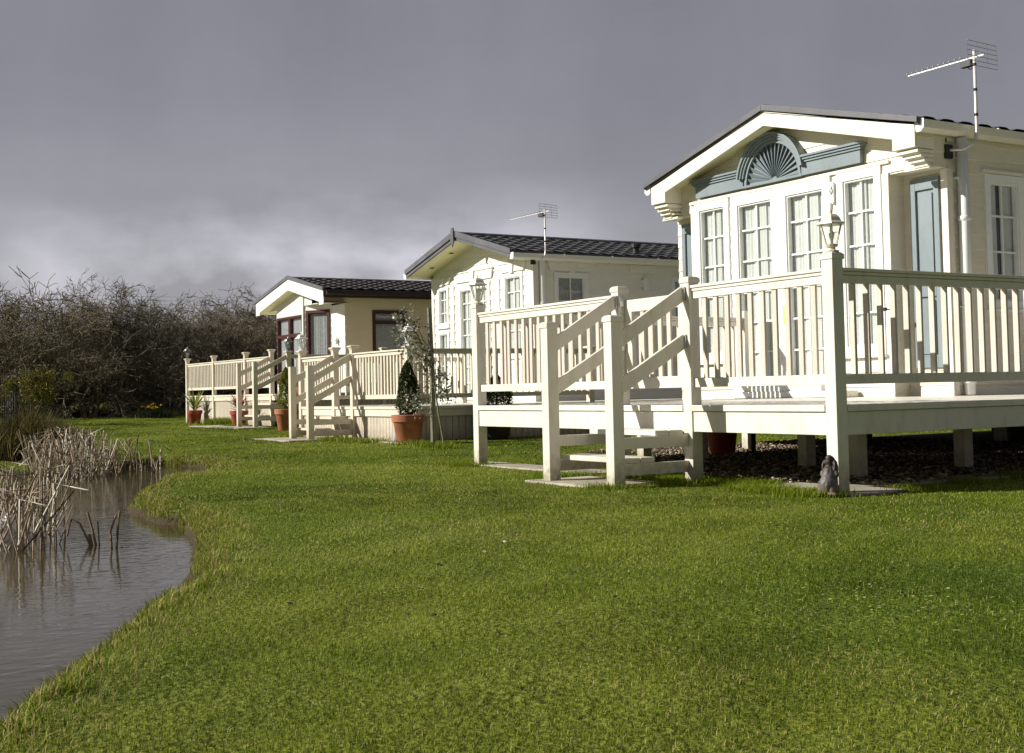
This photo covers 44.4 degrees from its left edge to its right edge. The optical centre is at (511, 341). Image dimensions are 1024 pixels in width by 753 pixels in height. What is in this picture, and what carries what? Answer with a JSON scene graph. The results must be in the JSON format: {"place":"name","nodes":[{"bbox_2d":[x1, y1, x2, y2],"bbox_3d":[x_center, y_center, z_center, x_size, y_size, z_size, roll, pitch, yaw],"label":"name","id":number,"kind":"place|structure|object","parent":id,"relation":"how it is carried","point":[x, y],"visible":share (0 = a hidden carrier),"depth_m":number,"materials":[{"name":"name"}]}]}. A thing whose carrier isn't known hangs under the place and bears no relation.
{"place":"outdoors","nodes":[
{"label":"outdoors","id":0,"kind":"place"},
{"bbox_2d":[0,465,205,724],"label":"pond water","id":1,"kind":"structure","parent":0,"point":[66,598],"depth_m":6.55,"materials":[{"name":"grey liquid"}]},
{"bbox_2d":[0,514,16,545],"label":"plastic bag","id":2,"kind":"object","parent":1,"relation":"in","point":[7,540],"visible":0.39,"depth_m":8.02,"materials":[{"name":"white plastic"}]},
{"bbox_2d":[0,458,88,552],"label":"dead reed clump","id":3,"kind":"object","parent":1,"relation":"in","point":[17,502],"visible":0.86,"depth_m":8.14,"materials":[{"name":"beige plant"}]},
{"bbox_2d":[66,512,99,544],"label":"broken reed stems","id":4,"kind":"object","parent":1,"relation":"in","point":[89,541],"visible":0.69,"depth_m":7.96,"materials":[{"name":"plant"}]},
{"bbox_2d":[11,425,171,481],"bbox_3d":[-5.365,1.413,15.678,2.098,0.706,3.453,0,-3,-31],"label":"dead reed bed","id":5,"kind":"object","parent":1,"relation":"in","point":[50,458],"visible":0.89,"depth_m":15.10,"materials":[{"name":"beige plant"}]},
{"bbox_2d":[109,510,122,547],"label":"broken reed stems","id":6,"kind":"object","parent":1,"relation":"in","point":[117,530],"visible":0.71,"depth_m":7.81,"materials":[{"name":"plant"}]},
{"bbox_2d":[0,403,1023,752],"bbox_3d":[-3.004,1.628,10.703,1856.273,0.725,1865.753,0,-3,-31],"label":"ground","id":7,"kind":"structure","parent":0,"point":[768,731],"depth_m":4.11,"materials":[{"name":"green plant"}]},
{"bbox_2d":[0,374,18,420],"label":"palisade fence","id":8,"kind":"object","parent":7,"relation":"on","point":[17,403],"visible":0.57,"depth_m":46.60,"materials":[{"name":"metal"}]},
{"bbox_2d":[0,310,66,408],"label":"bare tree","id":9,"kind":"object","parent":7,"relation":"on","point":[29,338],"visible":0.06,"depth_m":60.67,"materials":[{"name":"brown plant"}]},
{"bbox_2d":[0,322,71,412],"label":"bare tree","id":10,"kind":"object","parent":7,"relation":"on","point":[19,370],"visible":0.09,"depth_m":57.99,"materials":[{"name":"brown plant"}]},
{"bbox_2d":[0,366,73,420],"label":"gorse bush","id":11,"kind":"object","parent":7,"relation":"on","point":[42,394],"visible":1,"depth_m":39.72,"materials":[{"name":"green plant"}]},
{"bbox_2d":[0,291,90,410],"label":"bare tree","id":12,"kind":"object","parent":7,"relation":"on","point":[32,327],"depth_m":62.43,"materials":[{"name":"brown plant"}]},
{"bbox_2d":[0,397,99,461],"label":"sedge clump","id":13,"kind":"object","parent":7,"relation":"on","point":[25,424],"visible":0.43,"depth_m":17.07,"materials":[{"name":"green plant"}]},
{"bbox_2d":[0,353,112,411],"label":"bare tree","id":14,"kind":"object","parent":7,"relation":"on","point":[64,403],"depth_m":63.78,"materials":[{"name":"brown plant"}]},
{"bbox_2d":[15,268,155,417],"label":"bare tree","id":15,"kind":"object","parent":7,"relation":"on","point":[83,410],"visible":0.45,"depth_m":56.44,"materials":[{"name":"brown plant"}]},
{"bbox_2d":[0,266,198,418],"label":"bare tree","id":16,"kind":"object","parent":7,"relation":"on","point":[28,355],"visible":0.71,"depth_m":53.13,"materials":[{"name":"brown plant"}]},
{"bbox_2d":[0,290,204,415],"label":"bare tree","id":17,"kind":"object","parent":7,"relation":"on","point":[60,402],"visible":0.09,"depth_m":58.88,"materials":[{"name":"brown plant"}]},
{"bbox_2d":[0,295,229,409],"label":"bare tree","id":18,"kind":"object","parent":7,"relation":"on","point":[91,336],"visible":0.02,"depth_m":68.29,"materials":[{"name":"brown plant"}]},
{"bbox_2d":[37,275,221,415],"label":"bare tree","id":19,"kind":"object","parent":7,"relation":"on","point":[141,351],"visible":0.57,"depth_m":57.59,"materials":[{"name":"brown plant"}]},
{"bbox_2d":[0,387,277,417],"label":"hedge undergrowth","id":20,"kind":"object","parent":7,"relation":"on","point":[79,414],"visible":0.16,"depth_m":60.50,"materials":[{"name":"green plant"}]},
{"bbox_2d":[76,305,216,409],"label":"bare tree","id":21,"kind":"object","parent":7,"relation":"on","point":[159,326],"visible":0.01,"depth_m":73.06,"materials":[{"name":"brown plant"}]},
{"bbox_2d":[84,343,209,410],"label":"bare tree","id":22,"kind":"object","parent":7,"relation":"on","point":[182,390],"visible":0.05,"depth_m":66.22,"materials":[{"name":"brown plant"}]},
{"bbox_2d":[132,403,176,418],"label":"daffodil clump","id":23,"kind":"object","parent":7,"relation":"on","point":[155,414],"visible":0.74,"depth_m":50.76,"materials":[{"name":"plant"}]},
{"bbox_2d":[81,284,277,414],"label":"bare tree","id":24,"kind":"object","parent":7,"relation":"on","point":[208,338],"visible":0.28,"depth_m":62.32,"materials":[{"name":"brown plant"}]},
{"bbox_2d":[92,295,276,412],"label":"bare tree","id":25,"kind":"object","parent":7,"relation":"on","point":[222,348],"visible":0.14,"depth_m":63.81,"materials":[{"name":"brown plant"}]},
{"bbox_2d":[127,336,251,409],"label":"bare tree","id":26,"kind":"object","parent":7,"relation":"on","point":[184,383],"depth_m":68.26,"materials":[{"name":"brown plant"}]},
{"bbox_2d":[104,313,276,408],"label":"bare tree","id":27,"kind":"object","parent":7,"relation":"on","point":[191,334],"visible":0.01,"depth_m":77.91,"materials":[{"name":"brown plant"}]},
{"bbox_2d":[181,387,206,423],"bbox_3d":[-9.540,1.947,38.346,1.500,1.165,1.143,-2,-2,23],"label":"potted spiky plant","id":28,"kind":"object","parent":7,"relation":"on","point":[194,414],"visible":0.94,"depth_m":38.11,"materials":[{"name":"green plant"}]},
{"bbox_2d":[157,292,276,393],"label":"bare tree","id":29,"kind":"object","parent":7,"relation":"on","point":[222,316],"visible":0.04,"depth_m":77.40,"materials":[{"name":"brown plant"}]},
{"bbox_2d":[163,304,276,394],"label":"bare tree","id":30,"kind":"object","parent":7,"relation":"on","point":[229,342],"visible":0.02,"depth_m":68.52,"materials":[{"name":"brown plant"}]},
{"bbox_2d":[177,282,277,402],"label":"bare tree","id":31,"kind":"object","parent":7,"relation":"on","point":[250,331],"visible":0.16,"depth_m":65.13,"materials":[{"name":"brown plant"}]},
{"bbox_2d":[189,425,272,428],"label":"paving slab","id":32,"kind":"structure","parent":7,"relation":"on","point":[236,427],"depth_m":33.07,"materials":[{"name":"concrete"}]},
{"bbox_2d":[196,307,276,337],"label":"bare tree","id":33,"kind":"object","parent":7,"relation":"on","point":[254,326],"visible":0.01,"depth_m":81.12,"materials":[{"name":"brown plant"}]},
{"bbox_2d":[225,389,250,425],"bbox_3d":[-7.437,1.784,34.386,1.193,1.086,1.139,0,-3,-31],"label":"potted spiky plant","id":34,"kind":"object","parent":7,"relation":"on","point":[233,414],"visible":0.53,"depth_m":34.22,"materials":[{"name":"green plant"}]},
{"bbox_2d":[210,339,280,408],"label":"bare tree","id":35,"kind":"object","parent":7,"relation":"on","point":[266,379],"visible":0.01,"depth_m":72.50,"materials":[{"name":"brown plant"}]},
{"bbox_2d":[274,367,297,430],"bbox_3d":[-5.221,1.327,29.023,0.551,1.479,0.551,0,-3,-31],"label":"potted conifer","id":36,"kind":"object","parent":7,"relation":"on","point":[282,416],"visible":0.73,"depth_m":28.88,"materials":[{"name":"ceramic"}]},
{"bbox_2d":[252,437,320,441],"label":"paving slab","id":37,"kind":"structure","parent":7,"relation":"on","point":[284,439],"depth_m":22.60,"materials":[{"name":"concrete"}]},
{"bbox_2d":[184,347,429,426],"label":"raised deck","id":38,"kind":"structure","parent":7,"relation":"on","point":[260,408],"depth_m":33.96,"materials":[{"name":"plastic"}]},
{"bbox_2d":[184,347,190,358],"bbox_3d":[-10.321,0.372,39.936,0.258,0.370,0.253,0,-3,-31],"label":"post lantern","id":39,"kind":"object","parent":38,"relation":"on","point":[187,349],"visible":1,"depth_m":39.90,"materials":[{"name":"grey metal"}]},
{"bbox_2d":[283,337,292,350],"bbox_3d":[-5.787,0.070,32.469,0.258,0.370,0.253,0,-3,-31],"label":"post lantern","id":40,"kind":"object","parent":38,"relation":"on","point":[288,339],"visible":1,"depth_m":32.43,"materials":[{"name":"grey metal"}]},
{"bbox_2d":[254,276,431,393],"bbox_3d":[-1.964,0.258,40.305,11.130,4.379,5.905,0,-3,-31],"label":"mobile home","id":41,"kind":"object","parent":7,"relation":"on","point":[322,315],"visible":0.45,"depth_m":36.73,"materials":[{"name":"beige"}]},
{"bbox_2d":[276,317,288,383],"bbox_3d":[-6.990,0.299,38.540,0.134,2.035,1.105,0,-3,-31],"label":"window","id":42,"kind":"structure","parent":41,"relation":"in","point":[282,323],"depth_m":38.85,"materials":[{"name":"brown glass"}]},
{"bbox_2d":[289,315,304,374],"bbox_3d":[-6.444,0.252,37.641,0.135,2.035,1.130,0,-3,-31],"label":"window","id":43,"kind":"structure","parent":41,"relation":"in","point":[295,322],"depth_m":37.90,"materials":[{"name":"brown glass"}]},
{"bbox_2d":[306,309,330,382],"bbox_3d":[-5.674,0.154,36.840,0.948,2.135,0.136,-3,-3,31],"label":"window","id":44,"kind":"structure","parent":41,"relation":"in","point":[317,321],"depth_m":36.92,"materials":[{"name":"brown glass"}]},
{"bbox_2d":[372,310,406,350],"bbox_3d":[-3.564,-0.239,36.497,1.160,1.305,0.135,0,-3,-31],"label":"window","id":45,"kind":"structure","parent":41,"relation":"in","point":[383,322],"depth_m":36.50,"materials":[{"name":"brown glass"}]},
{"bbox_2d":[302,435,407,444],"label":"paving slab","id":46,"kind":"structure","parent":7,"relation":"on","point":[305,436],"depth_m":21.71,"materials":[{"name":"concrete"}]},
{"bbox_2d":[391,360,425,442],"bbox_3d":[-1.662,0.965,20.078,0.551,1.343,0.551,0,-3,-31],"label":"potted conifer","id":47,"kind":"object","parent":46,"relation":"on","point":[407,426],"visible":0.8,"depth_m":19.95,"materials":[{"name":"plant"}]},
{"bbox_2d":[392,303,455,442],"bbox_3d":[-1.359,0.506,18.659,1.026,2.148,0.896,-2,-2,15],"label":"staked shrub","id":48,"kind":"object","parent":7,"relation":"on","point":[422,346],"visible":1,"depth_m":18.67,"materials":[{"name":"green plant"}]},
{"bbox_2d":[427,308,436,443],"bbox_3d":[-1.195,0.561,18.713,0.106,2.121,0.083,-1,-2,-9],"label":"wooden stake","id":49,"kind":"object","parent":7,"relation":"on","point":[432,391],"visible":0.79,"depth_m":18.68,"materials":[{"name":"brown wood"}]},
{"bbox_2d":[288,345,681,439],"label":"raised deck","id":50,"kind":"structure","parent":7,"relation":"on","point":[353,419],"depth_m":22.35,"materials":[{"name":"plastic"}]},
{"bbox_2d":[295,332,307,350],"bbox_3d":[-4.172,0.004,24.893,0.258,0.370,0.253,0,-3,-31],"label":"post lantern","id":51,"kind":"object","parent":50,"relation":"on","point":[301,345],"visible":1,"depth_m":24.85,"materials":[{"name":"white metal"}]},
{"bbox_2d":[402,324,413,345],"bbox_3d":[-1.723,-0.108,20.859,0.258,0.370,0.253,0,-3,-31],"label":"post lantern","id":52,"kind":"object","parent":50,"relation":"on","point":[407,341],"visible":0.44,"depth_m":20.82,"materials":[{"name":"white metal"}]},
{"bbox_2d":[486,374,513,439],"bbox_3d":[-0.246,1.099,21.129,0.591,1.098,0.604,0,-3,-31],"label":"potted conifer","id":53,"kind":"object","parent":7,"relation":"on","point":[495,433],"visible":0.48,"depth_m":20.95,"materials":[{"name":"plant"}]},
{"bbox_2d":[472,461,606,474],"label":"paving slab","id":54,"kind":"structure","parent":7,"relation":"on","point":[532,467],"depth_m":12.99,"materials":[{"name":"concrete"}]},
{"bbox_2d":[404,228,682,402],"bbox_3d":[3.861,-0.248,29.907,11.965,4.320,4.860,0,-3,-31],"label":"mobile home","id":55,"kind":"object","parent":7,"relation":"on","point":[452,265],"visible":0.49,"depth_m":26.70,"materials":[{"name":"beige"}]},
{"bbox_2d":[436,286,449,329],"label":"window","id":56,"kind":"structure","parent":55,"relation":"in","point":[443,306],"depth_m":28.62,"materials":[{"name":"white plastic"}]},
{"bbox_2d":[437,330,449,389],"bbox_3d":[-1.522,0.437,28.528,0.135,1.335,0.580,0,-3,-31],"label":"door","id":57,"kind":"structure","parent":55,"relation":"in","point":[443,336],"depth_m":28.55,"materials":[{"name":"white plastic"}]},
{"bbox_2d":[458,285,472,399],"bbox_3d":[-0.965,0.037,27.642,0.105,2.530,0.708,0,-3,-31],"label":"glazed door","id":58,"kind":"structure","parent":55,"relation":"in","point":[465,298],"depth_m":27.80,"materials":[{"name":"white plastic"}]},
{"bbox_2d":[473,281,491,382],"bbox_3d":[-0.601,0.006,27.042,0.105,2.530,0.708,0,-3,-31],"label":"glazed door","id":59,"kind":"structure","parent":55,"relation":"in","point":[486,300],"depth_m":26.99,"materials":[{"name":"white plastic"}]},
{"bbox_2d":[502,271,523,358],"bbox_3d":[0.044,-0.524,25.953,0.135,1.785,0.830,0,-3,-31],"label":"window","id":60,"kind":"structure","parent":55,"relation":"in","point":[512,283],"depth_m":26.00,"materials":[{"name":"white plastic"}]},
{"bbox_2d":[510,203,557,264],"bbox_3d":[0.341,-2.119,25.463,1.119,1.189,0.528,-3,-3,43],"label":"tv aerial","id":61,"kind":"object","parent":55,"relation":"attached to","point":[542,215],"visible":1,"depth_m":25.16,"materials":[{"name":"metal"}]},
{"bbox_2d":[553,272,588,332],"bbox_3d":[1.208,-0.782,25.757,0.890,1.235,0.135,0,-3,-31],"label":"window","id":62,"kind":"structure","parent":55,"relation":"in","point":[567,286],"depth_m":25.81,"materials":[{"name":"white plastic"}]},
{"bbox_2d":[671,277,679,333],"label":"window","id":63,"kind":"structure","parent":55,"relation":"in","point":[675,284],"depth_m":27.11,"materials":[{"name":"white plastic"}]},
{"bbox_2d":[88,460,1023,744],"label":"lawn debris","id":64,"kind":"object","parent":7,"relation":"on","point":[500,560],"visible":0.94,"depth_m":5.16,"materials":[{"name":"plant"}]},
{"bbox_2d":[525,476,656,487],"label":"paving slab","id":65,"kind":"structure","parent":7,"relation":"on","point":[569,481],"depth_m":10.73,"materials":[{"name":"concrete"}]},
{"bbox_2d":[354,483,1023,673],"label":"clover patch","id":66,"kind":"object","parent":7,"relation":"on","point":[823,599],"visible":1,"depth_m":4.48,"materials":[{"name":"green plant"}]},
{"bbox_2d":[470,252,1023,491],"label":"raised deck","id":67,"kind":"structure","parent":7,"relation":"on","point":[836,415],"depth_m":10.23,"materials":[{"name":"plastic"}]},
{"bbox_2d":[467,274,486,303],"bbox_3d":[-0.375,-0.567,13.679,0.224,0.322,0.220,0,-3,-31],"label":"post lantern","id":68,"kind":"object","parent":67,"relation":"on","point":[477,281],"visible":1,"depth_m":13.64,"materials":[{"name":"beige metal"}]},
{"bbox_2d":[817,208,844,252],"bbox_3d":[2.338,-0.811,9.209,0.224,0.322,0.220,0,-3,-31],"label":"post lantern","id":69,"kind":"object","parent":67,"relation":"on","point":[830,220],"visible":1,"depth_m":9.17,"materials":[{"name":"beige metal"}]},
{"bbox_2d":[581,430,1023,484],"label":"gravel bed","id":70,"kind":"object","parent":7,"relation":"on","point":[985,435],"visible":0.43,"depth_m":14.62,"materials":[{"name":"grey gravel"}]},
{"bbox_2d":[708,432,736,454],"bbox_3d":[2.463,1.127,14.727,0.424,0.420,0.424,0,-3,-31],"label":"plant pot","id":71,"kind":"object","parent":70,"relation":"on","point":[721,443],"visible":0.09,"depth_m":14.58,"materials":[{"name":"plastic"}]},
{"bbox_2d":[818,455,840,495],"bbox_3d":[2.275,0.961,8.983,0.169,0.294,0.187,-3,-3,38],"label":"dog statue","id":72,"kind":"object","parent":7,"relation":"on","point":[829,475],"visible":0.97,"depth_m":8.94,"materials":[{"name":"stone"}]},
{"bbox_2d":[643,104,1023,443],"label":"mobile home","id":73,"kind":"object","parent":7,"relation":"on","point":[761,189],"visible":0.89,"depth_m":14.41,"materials":[{"name":"beige"}]},
{"bbox_2d":[694,198,732,364],"bbox_3d":[2.666,-0.766,16.508,0.135,2.145,0.720,0,-3,-31],"label":"window","id":74,"kind":"structure","parent":73,"relation":"in","point":[711,219],"depth_m":16.60,"materials":[{"name":"white plastic"}]},
{"bbox_2d":[748,433,759,452],"bbox_3d":[3.134,1.027,14.563,1.331,0.540,1.027,0,-3,-31],"label":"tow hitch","id":75,"kind":"object","parent":73,"relation":"attached to","point":[753,442],"visible":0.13,"depth_m":14.76,"materials":[{"name":"metal"}]},
{"bbox_2d":[730,187,782,376],"bbox_3d":[3.107,-0.585,15.810,0.105,2.580,0.873,0,-3,-31],"label":"glazed door","id":76,"kind":"structure","parent":73,"relation":"in","point":[753,216],"depth_m":15.84,"materials":[{"name":"white plastic"}]},
{"bbox_2d":[777,176,831,375],"bbox_3d":[3.555,-0.624,15.057,0.119,2.580,0.873,0,-3,-31],"label":"glazed door","id":77,"kind":"structure","parent":73,"relation":"in","point":[801,205],"depth_m":15.17,"materials":[{"name":"white plastic"}]},
{"bbox_2d":[836,165,887,358],"bbox_3d":[3.996,-0.881,14.318,0.135,2.145,0.710,0,-3,-31],"label":"window","id":78,"kind":"structure","parent":73,"relation":"in","point":[858,192],"depth_m":14.36,"materials":[{"name":"white plastic"}]},
{"bbox_2d":[907,39,997,158],"bbox_3d":[4.817,-2.578,13.867,0.527,1.216,0.981,0,-3,-31],"label":"tv aerial","id":79,"kind":"object","parent":73,"relation":"attached to","point":[949,149],"visible":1,"depth_m":13.56,"materials":[{"name":"metal"}]},
{"bbox_2d":[982,173,1023,312],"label":"window","id":80,"kind":"structure","parent":73,"relation":"in","point":[1010,188],"depth_m":14.14,"materials":[{"name":"white plastic"}]},
{"bbox_2d":[774,482,906,496],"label":"paving slab","id":81,"kind":"structure","parent":7,"relation":"on","point":[865,490],"depth_m":9.26,"materials":[{"name":"concrete"}]},
{"bbox_2d":[850,472,1023,486],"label":"paving slab","id":82,"kind":"structure","parent":7,"relation":"on","point":[868,484],"depth_m":9.99,"materials":[{"name":"concrete"}]},
{"bbox_2d":[0,0,1023,401],"label":"sky","id":83,"kind":"structure","parent":0,"point":[176,147],"materials":[{"name":"grey"}]}
]}

